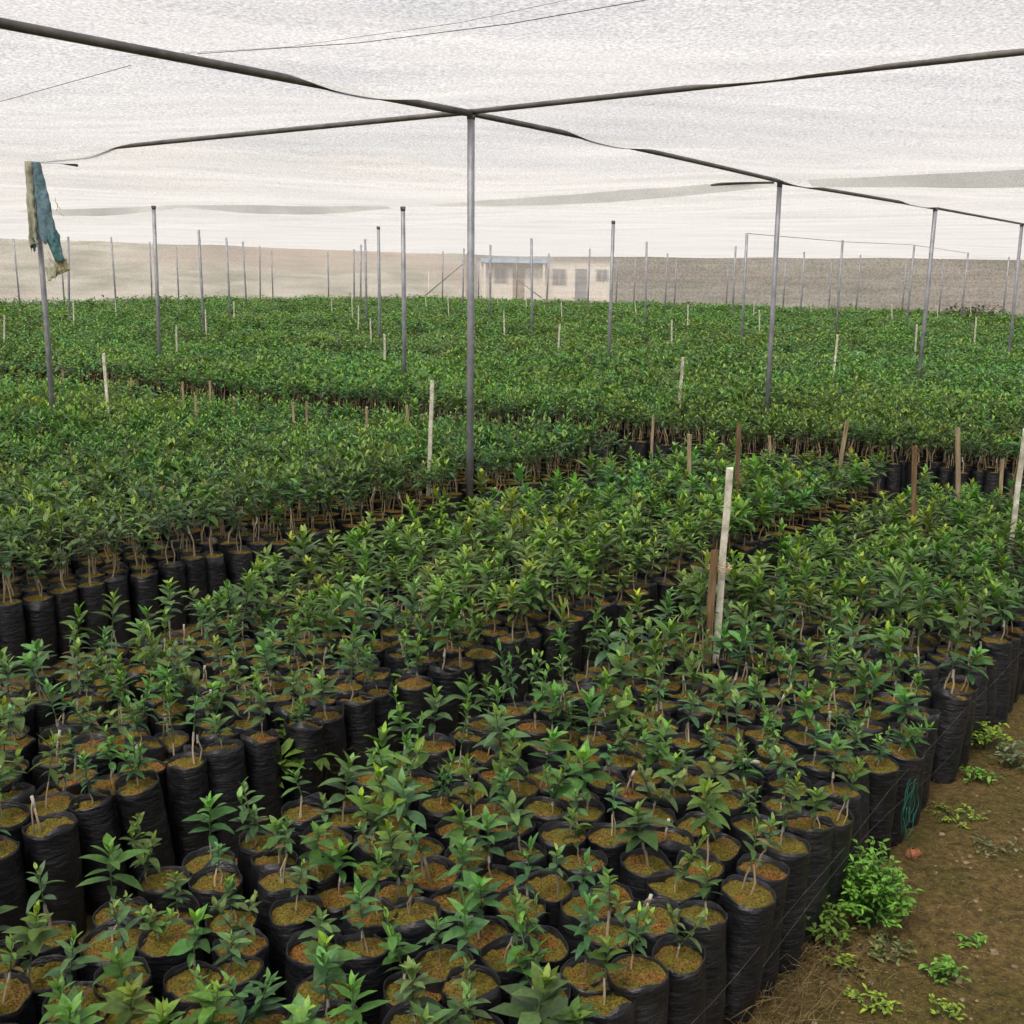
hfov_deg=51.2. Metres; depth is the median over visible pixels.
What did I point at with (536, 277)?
pale building
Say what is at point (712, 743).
potted seedling
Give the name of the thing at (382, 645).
potted seedling
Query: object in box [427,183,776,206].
net flap
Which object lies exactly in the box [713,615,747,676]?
potted seedling
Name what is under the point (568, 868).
potted seedling
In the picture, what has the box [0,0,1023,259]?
shade net
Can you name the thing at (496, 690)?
potted seedling
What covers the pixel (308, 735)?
potted seedling
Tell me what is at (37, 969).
potted seedling
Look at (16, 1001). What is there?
potted seedling
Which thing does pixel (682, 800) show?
potted seedling
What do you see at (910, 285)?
steel post
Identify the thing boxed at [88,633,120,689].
potted seedling
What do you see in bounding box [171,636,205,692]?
potted seedling
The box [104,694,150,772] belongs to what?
potted seedling
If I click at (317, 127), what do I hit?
overhead pipe
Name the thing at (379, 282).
steel post
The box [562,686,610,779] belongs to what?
potted seedling
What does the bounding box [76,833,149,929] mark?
potted seedling
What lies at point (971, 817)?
weed
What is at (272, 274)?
steel post
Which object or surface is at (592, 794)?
potted seedling
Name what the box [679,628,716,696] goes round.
potted seedling
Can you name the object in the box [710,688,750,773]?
potted seedling
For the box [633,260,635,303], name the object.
steel post
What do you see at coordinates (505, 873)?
potted seedling
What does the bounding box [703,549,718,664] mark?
wooden stake
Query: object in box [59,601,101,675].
potted seedling
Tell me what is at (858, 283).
steel post
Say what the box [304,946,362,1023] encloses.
potted seedling
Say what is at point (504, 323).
marker stake
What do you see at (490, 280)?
steel post
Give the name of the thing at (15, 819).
potted seedling
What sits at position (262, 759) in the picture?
potted seedling
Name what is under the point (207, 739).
potted seedling
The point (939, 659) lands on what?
potted seedling
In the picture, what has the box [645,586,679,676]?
potted seedling
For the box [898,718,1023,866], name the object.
dry grass
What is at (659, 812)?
potted seedling
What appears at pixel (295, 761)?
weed
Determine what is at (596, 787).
potted seedling
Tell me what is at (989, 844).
weed
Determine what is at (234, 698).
potted seedling
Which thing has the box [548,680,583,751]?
potted seedling
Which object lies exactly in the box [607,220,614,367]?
steel post
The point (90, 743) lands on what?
potted seedling
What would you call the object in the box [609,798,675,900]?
potted seedling
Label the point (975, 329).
marker stake
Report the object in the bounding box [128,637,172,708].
potted seedling
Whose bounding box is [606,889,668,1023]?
potted seedling
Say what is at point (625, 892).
potted seedling
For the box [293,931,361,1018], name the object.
potted seedling
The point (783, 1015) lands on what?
dry grass
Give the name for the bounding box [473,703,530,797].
potted seedling
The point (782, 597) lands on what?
potted seedling
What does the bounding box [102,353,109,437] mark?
marker stake
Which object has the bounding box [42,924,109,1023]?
potted seedling
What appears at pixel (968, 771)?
weed
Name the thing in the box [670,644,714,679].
potted seedling
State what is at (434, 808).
potted seedling
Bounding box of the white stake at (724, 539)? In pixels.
[712,467,732,662]
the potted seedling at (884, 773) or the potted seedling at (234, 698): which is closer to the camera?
the potted seedling at (884, 773)
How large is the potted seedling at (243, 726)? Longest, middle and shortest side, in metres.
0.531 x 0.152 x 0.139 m
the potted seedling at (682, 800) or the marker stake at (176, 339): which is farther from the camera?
the marker stake at (176, 339)
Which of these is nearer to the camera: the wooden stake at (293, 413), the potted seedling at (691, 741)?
the potted seedling at (691, 741)
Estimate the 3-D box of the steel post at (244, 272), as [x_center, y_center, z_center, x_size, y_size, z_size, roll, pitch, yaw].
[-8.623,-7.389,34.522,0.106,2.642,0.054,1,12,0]
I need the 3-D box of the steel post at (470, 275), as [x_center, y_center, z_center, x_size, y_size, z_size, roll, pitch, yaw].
[-0.282,-1.177,7.171,0.056,2.871,0.060,10,15,37]
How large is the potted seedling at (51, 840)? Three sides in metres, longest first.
0.414 x 0.139 x 0.137 m
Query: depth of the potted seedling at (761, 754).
3.29 m
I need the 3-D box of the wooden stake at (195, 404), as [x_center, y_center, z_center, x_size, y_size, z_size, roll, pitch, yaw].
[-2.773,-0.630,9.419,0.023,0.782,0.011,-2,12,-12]
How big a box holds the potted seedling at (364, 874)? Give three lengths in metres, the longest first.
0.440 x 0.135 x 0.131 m
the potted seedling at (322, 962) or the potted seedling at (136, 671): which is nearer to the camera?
the potted seedling at (322, 962)
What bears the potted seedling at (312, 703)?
on the ground at (998, 988)
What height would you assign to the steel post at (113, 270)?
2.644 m
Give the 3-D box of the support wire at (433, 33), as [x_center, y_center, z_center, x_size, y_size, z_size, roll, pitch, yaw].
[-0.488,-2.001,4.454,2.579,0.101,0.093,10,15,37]
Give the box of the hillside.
[0,240,465,303]
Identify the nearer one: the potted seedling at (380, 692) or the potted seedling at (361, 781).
the potted seedling at (361, 781)
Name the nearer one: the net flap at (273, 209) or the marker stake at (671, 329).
the net flap at (273, 209)
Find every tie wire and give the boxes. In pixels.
[691,655,1018,1023]
[762,748,956,966]
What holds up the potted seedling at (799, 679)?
on the ground at (998, 988)
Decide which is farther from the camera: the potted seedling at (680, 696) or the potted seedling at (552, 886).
the potted seedling at (680, 696)
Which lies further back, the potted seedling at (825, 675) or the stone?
the potted seedling at (825, 675)
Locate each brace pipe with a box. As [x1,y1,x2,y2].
[426,262,464,294]
[513,276,541,297]
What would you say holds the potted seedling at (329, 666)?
on the ground at (998, 988)
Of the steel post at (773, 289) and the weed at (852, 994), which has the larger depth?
the steel post at (773, 289)
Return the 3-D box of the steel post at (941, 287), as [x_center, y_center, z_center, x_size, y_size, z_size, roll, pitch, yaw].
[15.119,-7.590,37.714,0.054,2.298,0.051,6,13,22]
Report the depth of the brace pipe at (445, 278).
48.40 m
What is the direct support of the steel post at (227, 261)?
on the ground at (998, 988)
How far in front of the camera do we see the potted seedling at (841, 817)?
2.95 m
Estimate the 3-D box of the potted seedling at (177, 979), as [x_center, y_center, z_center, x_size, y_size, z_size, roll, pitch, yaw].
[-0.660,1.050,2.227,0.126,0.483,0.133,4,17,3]
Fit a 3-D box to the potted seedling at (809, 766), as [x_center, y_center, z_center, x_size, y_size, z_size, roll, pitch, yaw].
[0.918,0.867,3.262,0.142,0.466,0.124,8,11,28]
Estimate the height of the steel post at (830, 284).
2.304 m
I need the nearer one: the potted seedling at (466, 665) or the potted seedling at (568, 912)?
the potted seedling at (568, 912)
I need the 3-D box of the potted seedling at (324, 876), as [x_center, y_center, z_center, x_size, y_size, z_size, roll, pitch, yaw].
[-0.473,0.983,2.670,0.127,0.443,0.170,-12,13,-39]
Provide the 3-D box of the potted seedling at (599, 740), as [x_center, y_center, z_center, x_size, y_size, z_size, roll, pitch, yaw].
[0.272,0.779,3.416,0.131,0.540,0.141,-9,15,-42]
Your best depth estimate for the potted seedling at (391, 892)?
2.48 m
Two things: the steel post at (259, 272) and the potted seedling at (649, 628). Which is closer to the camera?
the potted seedling at (649, 628)
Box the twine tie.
[707,562,731,572]
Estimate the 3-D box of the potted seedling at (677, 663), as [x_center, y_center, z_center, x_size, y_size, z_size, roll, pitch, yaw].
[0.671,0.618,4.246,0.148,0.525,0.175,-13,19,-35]
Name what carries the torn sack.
hanging from the steel post at (46, 323)
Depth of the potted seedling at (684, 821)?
2.87 m
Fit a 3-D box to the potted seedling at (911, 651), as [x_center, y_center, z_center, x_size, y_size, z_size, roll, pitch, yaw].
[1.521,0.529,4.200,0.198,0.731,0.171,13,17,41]
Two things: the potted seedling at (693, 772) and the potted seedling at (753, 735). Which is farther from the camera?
the potted seedling at (753, 735)
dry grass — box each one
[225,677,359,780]
[724,971,872,1023]
[757,898,927,1023]
[775,762,1023,1009]
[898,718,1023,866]
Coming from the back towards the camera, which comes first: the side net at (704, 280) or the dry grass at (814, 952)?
the side net at (704, 280)
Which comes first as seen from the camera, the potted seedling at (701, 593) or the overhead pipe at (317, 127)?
the potted seedling at (701, 593)
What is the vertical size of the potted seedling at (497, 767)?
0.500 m
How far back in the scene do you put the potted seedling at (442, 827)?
2.85 m
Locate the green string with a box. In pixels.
[901,779,918,860]
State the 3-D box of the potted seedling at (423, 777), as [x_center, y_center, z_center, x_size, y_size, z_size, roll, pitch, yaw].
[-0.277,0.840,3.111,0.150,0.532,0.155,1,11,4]
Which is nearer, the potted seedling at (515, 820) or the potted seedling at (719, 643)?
the potted seedling at (515, 820)
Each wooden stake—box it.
[181,382,184,403]
[194,396,197,430]
[209,381,211,402]
[291,402,295,429]
[305,401,307,424]
[365,406,368,437]
[406,404,408,426]
[649,417,654,476]
[687,434,691,493]
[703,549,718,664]
[735,423,740,495]
[768,436,772,476]
[837,419,848,488]
[911,445,916,516]
[955,427,960,527]
[999,458,1004,523]
[1001,459,1018,524]
[1007,429,1023,568]
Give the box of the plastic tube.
[742,758,759,764]
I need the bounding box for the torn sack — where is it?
[25,161,70,280]
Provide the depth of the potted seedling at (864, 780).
3.20 m
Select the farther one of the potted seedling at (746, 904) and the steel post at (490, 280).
the steel post at (490, 280)
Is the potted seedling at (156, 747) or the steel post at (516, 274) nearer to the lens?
the potted seedling at (156, 747)
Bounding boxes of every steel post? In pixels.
[13,239,19,302]
[35,164,77,438]
[62,273,64,303]
[67,236,69,322]
[110,237,116,312]
[149,242,152,304]
[151,206,160,359]
[175,247,178,299]
[197,230,204,335]
[225,238,230,318]
[242,241,246,309]
[259,246,260,298]
[271,251,273,301]
[327,252,328,297]
[353,249,354,304]
[360,245,361,311]
[364,239,367,327]
[377,226,380,343]
[400,206,405,397]
[441,251,443,303]
[462,248,464,305]
[466,114,474,525]
[478,258,478,296]
[489,245,490,316]
[516,258,517,297]
[530,239,532,332]
[546,253,549,306]
[586,249,590,315]
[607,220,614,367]
[615,259,617,302]
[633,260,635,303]
[644,242,647,328]
[664,253,667,308]
[674,261,676,303]
[711,181,782,430]
[726,261,728,303]
[731,246,736,319]
[740,233,747,345]
[782,262,786,306]
[800,252,804,310]
[828,262,832,306]
[835,240,843,335]
[855,255,860,309]
[902,263,906,307]
[906,245,914,324]
[917,207,937,386]
[938,264,943,310]
[960,252,968,316]
[1002,257,1009,315]
[1007,225,1023,358]
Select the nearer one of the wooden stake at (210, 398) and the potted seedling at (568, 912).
the potted seedling at (568, 912)
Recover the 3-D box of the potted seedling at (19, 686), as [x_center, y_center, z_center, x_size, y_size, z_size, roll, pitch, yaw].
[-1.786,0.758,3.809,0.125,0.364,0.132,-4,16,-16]
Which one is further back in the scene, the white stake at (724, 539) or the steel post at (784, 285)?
the steel post at (784, 285)
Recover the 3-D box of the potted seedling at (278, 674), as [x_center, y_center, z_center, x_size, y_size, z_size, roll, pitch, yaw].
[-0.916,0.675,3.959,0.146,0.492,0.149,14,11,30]
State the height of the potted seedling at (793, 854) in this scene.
0.515 m
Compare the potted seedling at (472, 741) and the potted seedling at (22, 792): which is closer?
the potted seedling at (22, 792)
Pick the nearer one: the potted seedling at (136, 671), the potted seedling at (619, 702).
the potted seedling at (619, 702)
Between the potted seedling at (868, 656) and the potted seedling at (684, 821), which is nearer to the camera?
the potted seedling at (684, 821)
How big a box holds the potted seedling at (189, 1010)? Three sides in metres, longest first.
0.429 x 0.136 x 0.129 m
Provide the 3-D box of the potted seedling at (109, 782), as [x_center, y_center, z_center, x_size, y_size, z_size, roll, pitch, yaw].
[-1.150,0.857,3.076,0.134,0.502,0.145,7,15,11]
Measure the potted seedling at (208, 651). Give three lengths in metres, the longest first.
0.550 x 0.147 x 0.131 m
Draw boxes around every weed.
[271,710,340,787]
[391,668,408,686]
[805,895,856,949]
[806,945,867,983]
[826,950,856,971]
[830,836,924,928]
[843,983,902,1014]
[860,929,919,965]
[918,953,971,985]
[925,802,987,828]
[928,993,965,1022]
[953,931,987,947]
[958,765,1004,783]
[970,832,1023,854]
[971,721,1013,749]
[989,738,1023,769]
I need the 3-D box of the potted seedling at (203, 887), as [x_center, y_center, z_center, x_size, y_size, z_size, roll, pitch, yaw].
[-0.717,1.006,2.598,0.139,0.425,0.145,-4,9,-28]
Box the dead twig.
[280,675,321,716]
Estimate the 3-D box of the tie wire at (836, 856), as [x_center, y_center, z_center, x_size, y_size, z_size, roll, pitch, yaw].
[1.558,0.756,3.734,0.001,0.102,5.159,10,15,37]
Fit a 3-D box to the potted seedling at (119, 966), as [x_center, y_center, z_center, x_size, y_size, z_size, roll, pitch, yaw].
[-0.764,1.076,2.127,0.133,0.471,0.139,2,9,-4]
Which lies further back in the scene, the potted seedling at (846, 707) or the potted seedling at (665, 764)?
the potted seedling at (846, 707)
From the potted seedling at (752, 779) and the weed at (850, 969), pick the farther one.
the potted seedling at (752, 779)
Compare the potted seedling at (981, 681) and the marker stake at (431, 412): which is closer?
the potted seedling at (981, 681)
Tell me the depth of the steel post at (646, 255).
26.66 m
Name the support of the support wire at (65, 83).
attached to the shade net at (954, 118)
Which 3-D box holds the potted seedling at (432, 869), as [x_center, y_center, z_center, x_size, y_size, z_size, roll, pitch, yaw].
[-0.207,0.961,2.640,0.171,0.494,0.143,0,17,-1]
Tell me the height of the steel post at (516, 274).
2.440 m
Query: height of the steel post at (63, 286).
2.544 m
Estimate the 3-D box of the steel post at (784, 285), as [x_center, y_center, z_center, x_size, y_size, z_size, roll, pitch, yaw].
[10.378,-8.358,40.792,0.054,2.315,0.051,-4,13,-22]
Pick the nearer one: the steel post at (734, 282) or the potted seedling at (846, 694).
the potted seedling at (846, 694)
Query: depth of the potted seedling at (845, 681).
3.82 m
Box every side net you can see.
[0,238,427,306]
[613,257,1023,319]
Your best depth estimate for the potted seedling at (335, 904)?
2.56 m
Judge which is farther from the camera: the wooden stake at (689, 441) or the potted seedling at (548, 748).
the wooden stake at (689, 441)
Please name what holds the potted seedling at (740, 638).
on the ground at (998, 988)
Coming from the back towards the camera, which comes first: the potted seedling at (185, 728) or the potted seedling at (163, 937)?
the potted seedling at (185, 728)
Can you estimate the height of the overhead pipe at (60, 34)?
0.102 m
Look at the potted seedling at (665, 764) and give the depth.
3.23 m
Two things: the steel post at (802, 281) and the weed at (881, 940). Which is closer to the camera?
the weed at (881, 940)
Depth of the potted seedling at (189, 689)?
3.71 m
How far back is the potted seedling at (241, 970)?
2.21 m
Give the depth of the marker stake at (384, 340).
14.08 m
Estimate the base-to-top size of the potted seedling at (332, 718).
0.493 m
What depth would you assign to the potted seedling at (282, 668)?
4.02 m
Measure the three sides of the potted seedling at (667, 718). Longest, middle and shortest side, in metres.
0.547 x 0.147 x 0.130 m
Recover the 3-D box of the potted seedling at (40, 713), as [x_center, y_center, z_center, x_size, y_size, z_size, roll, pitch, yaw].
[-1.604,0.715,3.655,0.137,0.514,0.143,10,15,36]
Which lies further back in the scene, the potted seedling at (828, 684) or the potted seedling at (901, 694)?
the potted seedling at (828, 684)
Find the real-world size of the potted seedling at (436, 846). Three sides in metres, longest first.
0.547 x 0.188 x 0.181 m
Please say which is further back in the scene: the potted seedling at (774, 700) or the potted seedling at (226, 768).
the potted seedling at (774, 700)
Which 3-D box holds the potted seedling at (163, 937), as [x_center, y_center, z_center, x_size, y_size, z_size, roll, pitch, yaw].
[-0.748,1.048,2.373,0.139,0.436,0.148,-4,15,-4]
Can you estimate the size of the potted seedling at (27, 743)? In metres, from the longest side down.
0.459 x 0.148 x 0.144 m
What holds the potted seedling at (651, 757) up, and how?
on the ground at (998, 988)
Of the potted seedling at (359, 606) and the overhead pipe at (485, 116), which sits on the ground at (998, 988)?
the potted seedling at (359, 606)
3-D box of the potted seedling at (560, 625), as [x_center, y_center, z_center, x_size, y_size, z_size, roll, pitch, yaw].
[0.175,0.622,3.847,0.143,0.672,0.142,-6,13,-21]
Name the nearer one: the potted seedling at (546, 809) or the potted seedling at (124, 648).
the potted seedling at (546, 809)
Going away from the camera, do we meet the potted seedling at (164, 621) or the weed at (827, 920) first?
the weed at (827, 920)
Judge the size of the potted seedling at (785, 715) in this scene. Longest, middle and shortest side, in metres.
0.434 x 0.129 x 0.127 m
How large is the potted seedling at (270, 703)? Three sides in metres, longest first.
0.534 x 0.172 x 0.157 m
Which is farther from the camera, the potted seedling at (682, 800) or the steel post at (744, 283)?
the steel post at (744, 283)
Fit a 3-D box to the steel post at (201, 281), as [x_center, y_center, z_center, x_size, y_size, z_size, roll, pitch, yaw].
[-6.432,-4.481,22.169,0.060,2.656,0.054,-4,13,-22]
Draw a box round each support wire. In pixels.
[0,65,130,101]
[139,0,565,55]
[197,0,645,53]
[748,233,963,252]
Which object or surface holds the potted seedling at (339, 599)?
on the ground at (998, 988)
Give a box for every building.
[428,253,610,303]
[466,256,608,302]
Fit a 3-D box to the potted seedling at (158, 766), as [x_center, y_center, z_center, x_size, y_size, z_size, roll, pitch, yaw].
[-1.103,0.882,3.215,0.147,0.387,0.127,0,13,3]
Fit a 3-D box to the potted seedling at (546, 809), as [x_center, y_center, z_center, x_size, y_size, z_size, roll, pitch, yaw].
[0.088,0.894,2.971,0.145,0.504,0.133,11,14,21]
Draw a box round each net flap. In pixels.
[15,205,390,215]
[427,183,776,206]
[808,169,1023,187]
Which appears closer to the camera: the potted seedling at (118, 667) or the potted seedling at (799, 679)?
the potted seedling at (118, 667)
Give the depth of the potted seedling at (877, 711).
3.63 m
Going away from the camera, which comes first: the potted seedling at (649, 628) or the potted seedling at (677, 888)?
the potted seedling at (677, 888)
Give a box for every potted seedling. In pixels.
[0,647,23,703]
[0,655,34,737]
[0,682,24,693]
[0,690,40,740]
[0,695,29,783]
[0,704,36,784]
[0,730,23,792]
[0,748,35,803]
[0,766,30,898]
[0,813,30,945]
[0,933,36,1023]
[2,900,77,1023]
[9,650,62,755]
[19,861,80,980]
[21,639,57,694]
[22,639,63,689]
[22,795,86,938]
[25,729,78,821]
[29,678,77,754]
[32,730,79,791]
[35,755,85,796]
[38,687,76,754]
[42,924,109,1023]
[54,636,107,728]
[55,624,92,688]
[55,728,98,794]
[56,671,92,714]
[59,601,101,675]
[68,695,116,776]
[68,700,112,742]
[69,655,112,713]
[69,750,131,915]
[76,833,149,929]
[81,890,147,980]
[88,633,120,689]
[88,724,132,890]
[89,647,128,704]
[92,898,152,1001]
[93,589,128,662]
[93,945,159,1023]
[95,626,129,682]
[98,652,142,727]
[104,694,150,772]
[107,668,148,731]
[114,733,174,896]
[117,669,165,761]
[117,744,169,828]
[120,812,189,916]
[123,618,160,701]
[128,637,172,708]
[129,605,160,667]
[129,623,181,735]
[135,904,204,1002]
[143,664,191,736]
[145,871,202,938]
[149,608,183,668]
[154,713,189,758]
[155,660,191,744]
[156,680,198,768]
[162,904,222,1023]
[165,624,197,662]
[166,638,194,698]
[167,690,214,865]
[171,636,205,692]
[179,964,242,1023]
[181,659,241,744]
[182,791,236,875]
[184,665,219,699]
[186,689,224,745]
[188,599,232,661]
[188,842,243,961]
[190,681,234,748]
[199,602,234,679]
[199,713,250,857]
[204,635,240,712]
[204,929,270,1009]
[205,874,259,964]
[208,890,272,997]
[214,619,248,687]
[220,967,289,1023]
[224,645,258,711]
[226,666,267,733]
[227,605,258,668]
[229,776,285,899]
[232,659,267,729]
[240,682,282,828]
[242,636,292,729]
[246,618,282,680]
[249,632,282,689]
[250,815,297,907]
[257,815,310,958]
[259,631,290,696]
[269,859,322,1004]
[273,670,309,789]
[276,603,304,663]
[277,617,308,674]
[280,613,316,684]
[280,654,335,711]
[281,766,328,859]
[282,696,324,804]
[284,906,344,1015]
[291,636,322,700]
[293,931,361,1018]
[296,667,346,807]
[297,821,345,894]
[298,595,336,671]
[298,792,351,881]
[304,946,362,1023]
[310,838,362,933]
[311,596,349,677]
[315,588,355,657]
[318,749,373,844]
[323,639,353,693]
[330,639,365,698]
[331,624,377,794]
[335,872,391,1023]
[341,845,397,937]
[343,602,377,659]
[344,580,379,674]
[346,787,406,881]
[349,821,403,895]
[353,721,395,806]
[354,631,391,684]
[361,649,403,754]
[362,593,395,666]
[365,741,411,827]
[366,736,429,842]
[368,819,420,911]
[374,767,444,868]
[378,907,441,1023]
[382,956,450,1023]
[383,859,442,973]
[384,607,414,681]
[385,685,424,771]
[391,576,429,655]
[393,621,425,693]
[395,617,433,751]
[395,710,438,833]
[401,818,459,897]
[413,614,446,676]
[414,684,456,774]
[414,912,474,993]
[417,749,464,837]
[428,593,472,736]
[430,835,487,944]
[434,587,468,658]
[434,752,488,855]
[436,696,478,790]
[437,884,501,1019]
[438,615,479,729]
[441,803,492,881]
[447,776,485,816]
[448,672,486,756]
[451,956,503,1023]
[454,869,509,964]
[463,805,516,915]
[464,593,499,715]
[465,671,506,736]
[467,709,514,766]
[472,740,527,841]
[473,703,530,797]
[479,892,538,1023]
[482,679,523,769]
[489,767,535,863]
[492,636,533,731]
[493,728,538,817]
[495,789,547,884]
[495,833,545,932]
[498,910,570,1023]
[509,883,569,972]
[513,645,558,719]
[515,663,561,769]
[520,726,573,797]
[521,843,573,929]
[522,749,571,842]
[529,680,572,769]
[538,654,575,727]
[538,788,587,866]
[544,594,577,699]
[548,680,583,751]
[550,627,598,729]
[555,746,599,807]
[556,739,613,842]
[556,807,607,890]
[558,847,615,957]
[560,892,613,1001]
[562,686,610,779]
[569,596,605,684]
[578,676,618,752]
[578,935,635,1023]
[580,872,636,962]
[583,667,622,731]
[584,617,626,676]
[585,744,625,803]
[587,782,632,882]
[587,866,633,916]
[589,616,627,704]
[591,641,638,722]
[601,685,643,744]
[603,770,651,827]
[604,717,644,778]
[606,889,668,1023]
[609,606,641,676]
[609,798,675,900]
[613,611,651,686]
[619,706,654,761]
[624,893,680,955]
[626,717,675,794]
[629,628,668,706]
[630,617,664,681]
[632,762,686,849]
[633,679,669,727]
[636,714,684,782]
[641,635,678,719]
[642,818,693,868]
[643,664,678,757]
[644,614,688,699]
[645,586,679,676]
[646,825,709,904]
[648,750,694,820]
[651,903,709,1023]
[663,606,701,669]
[664,690,715,764]
[665,631,700,703]
[667,744,706,810]
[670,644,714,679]
[670,651,713,734]
[675,777,732,843]
[676,779,730,903]
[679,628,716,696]
[679,859,727,1023]
[684,572,719,671]
[689,804,741,879]
[690,711,731,785]
[696,742,745,833]
[697,685,735,756]
[698,669,729,720]
[702,620,740,682]
[702,670,747,741]
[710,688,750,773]
[711,600,739,660]
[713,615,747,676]
[718,816,775,1023]
[721,626,754,722]
[722,733,763,813]
[726,624,760,689]
[728,600,769,683]
[728,776,778,855]
[732,672,773,726]
[735,812,789,996]
[741,609,769,664]
[742,674,793,772]
[748,653,784,707]
[749,723,787,796]
[754,627,781,679]
[754,698,797,770]
[755,694,791,735]
[757,771,810,973]
[758,738,811,810]
[760,773,804,829]
[765,624,799,705]
[770,577,801,667]
[776,619,810,693]
[779,648,810,720]
[781,689,824,755]
[782,787,834,943]
[786,635,831,713]
[792,721,837,809]
[793,669,838,735]
[807,599,858,683]
[812,643,845,700]
[812,700,872,758]
[812,732,861,901]
[813,756,871,919]
[815,597,851,660]
[816,649,854,730]
[818,619,853,683]
[826,711,856,745]
[829,720,873,870]
[831,648,868,707]
[835,607,880,705]
[835,614,885,675]
[843,659,892,726]
[844,657,894,751]
[852,629,882,666]
[853,726,899,859]
[866,624,905,691]
[871,608,908,681]
[871,613,916,722]
[877,716,934,846]
[878,561,924,665]
[881,683,927,828]
[890,654,931,708]
[900,671,939,810]
[904,574,939,696]
[927,591,975,679]
[930,624,971,783]
[938,645,993,767]
[955,588,997,742]
[966,641,996,733]
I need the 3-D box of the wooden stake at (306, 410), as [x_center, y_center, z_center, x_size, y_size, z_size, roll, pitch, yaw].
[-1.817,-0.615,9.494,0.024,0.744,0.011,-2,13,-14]
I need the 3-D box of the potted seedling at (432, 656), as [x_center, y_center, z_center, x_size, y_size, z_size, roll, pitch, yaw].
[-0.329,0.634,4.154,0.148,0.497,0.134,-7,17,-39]
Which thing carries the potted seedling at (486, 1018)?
on the ground at (998, 988)
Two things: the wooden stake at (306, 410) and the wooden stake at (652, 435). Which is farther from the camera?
the wooden stake at (306, 410)
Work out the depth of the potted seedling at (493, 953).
2.27 m
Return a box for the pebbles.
[811,759,1023,1023]
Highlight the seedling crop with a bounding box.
[0,293,1023,1023]
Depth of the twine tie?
4.08 m
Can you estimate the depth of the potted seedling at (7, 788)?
3.04 m
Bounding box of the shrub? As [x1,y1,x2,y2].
[940,303,1005,322]
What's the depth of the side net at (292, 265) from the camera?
40.90 m
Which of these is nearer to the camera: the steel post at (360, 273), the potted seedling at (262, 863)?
the potted seedling at (262, 863)
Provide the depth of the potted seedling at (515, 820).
2.73 m
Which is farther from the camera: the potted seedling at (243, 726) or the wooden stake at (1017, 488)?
the wooden stake at (1017, 488)
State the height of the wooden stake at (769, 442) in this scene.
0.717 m
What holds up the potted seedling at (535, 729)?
on the ground at (998, 988)
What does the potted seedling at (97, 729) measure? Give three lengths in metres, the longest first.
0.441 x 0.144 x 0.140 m
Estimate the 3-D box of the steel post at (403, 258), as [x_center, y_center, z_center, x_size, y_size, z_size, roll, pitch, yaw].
[-1.356,-2.441,13.389,0.060,2.678,0.060,10,15,37]
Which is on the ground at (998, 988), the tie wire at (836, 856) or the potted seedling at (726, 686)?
the potted seedling at (726, 686)
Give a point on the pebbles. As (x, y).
(1013, 965)
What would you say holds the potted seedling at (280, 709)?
on the ground at (998, 988)
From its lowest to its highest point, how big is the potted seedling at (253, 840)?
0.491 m
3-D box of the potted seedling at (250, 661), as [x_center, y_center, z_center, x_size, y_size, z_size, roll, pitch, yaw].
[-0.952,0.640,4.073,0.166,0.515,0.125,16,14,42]
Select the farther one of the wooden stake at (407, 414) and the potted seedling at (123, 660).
the wooden stake at (407, 414)
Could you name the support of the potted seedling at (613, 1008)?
on the ground at (998, 988)
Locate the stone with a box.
[904,847,920,858]
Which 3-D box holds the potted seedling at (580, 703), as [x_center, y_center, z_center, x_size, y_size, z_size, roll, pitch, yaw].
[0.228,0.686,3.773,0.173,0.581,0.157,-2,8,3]
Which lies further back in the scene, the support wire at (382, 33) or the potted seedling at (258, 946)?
the support wire at (382, 33)
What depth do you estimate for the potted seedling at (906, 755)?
3.36 m
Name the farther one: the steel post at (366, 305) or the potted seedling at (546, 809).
the steel post at (366, 305)
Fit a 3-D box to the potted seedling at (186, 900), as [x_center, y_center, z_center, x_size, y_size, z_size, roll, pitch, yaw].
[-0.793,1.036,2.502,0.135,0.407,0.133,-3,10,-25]
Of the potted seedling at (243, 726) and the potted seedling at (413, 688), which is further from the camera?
the potted seedling at (413, 688)
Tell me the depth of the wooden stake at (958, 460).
6.45 m
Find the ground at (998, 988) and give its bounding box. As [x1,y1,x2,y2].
[0,474,1023,1023]
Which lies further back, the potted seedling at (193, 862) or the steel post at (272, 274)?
the steel post at (272, 274)
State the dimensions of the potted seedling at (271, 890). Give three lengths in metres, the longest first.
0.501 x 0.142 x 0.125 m
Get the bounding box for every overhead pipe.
[0,17,473,116]
[111,109,470,149]
[471,48,1023,113]
[475,113,783,182]
[783,182,934,209]
[937,207,1023,224]
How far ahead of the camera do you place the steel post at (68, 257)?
24.68 m
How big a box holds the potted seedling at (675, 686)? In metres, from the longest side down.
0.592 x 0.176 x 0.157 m
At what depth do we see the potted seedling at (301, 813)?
2.88 m
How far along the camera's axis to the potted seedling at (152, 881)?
2.56 m
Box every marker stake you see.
[3,315,4,346]
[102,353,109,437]
[175,325,177,361]
[205,309,206,346]
[233,301,234,318]
[383,334,385,386]
[426,380,434,495]
[503,311,504,339]
[557,324,560,354]
[671,319,672,345]
[676,357,683,432]
[832,335,838,377]
[914,324,917,361]
[974,317,976,342]
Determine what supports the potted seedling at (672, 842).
on the ground at (998, 988)
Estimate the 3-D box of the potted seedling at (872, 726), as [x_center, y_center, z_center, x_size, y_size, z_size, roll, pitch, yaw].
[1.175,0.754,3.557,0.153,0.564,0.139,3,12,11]
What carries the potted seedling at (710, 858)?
on the ground at (998, 988)
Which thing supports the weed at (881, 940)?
on the ground at (998, 988)
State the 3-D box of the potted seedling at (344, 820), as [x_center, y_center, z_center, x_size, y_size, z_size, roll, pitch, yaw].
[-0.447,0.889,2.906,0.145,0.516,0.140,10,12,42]

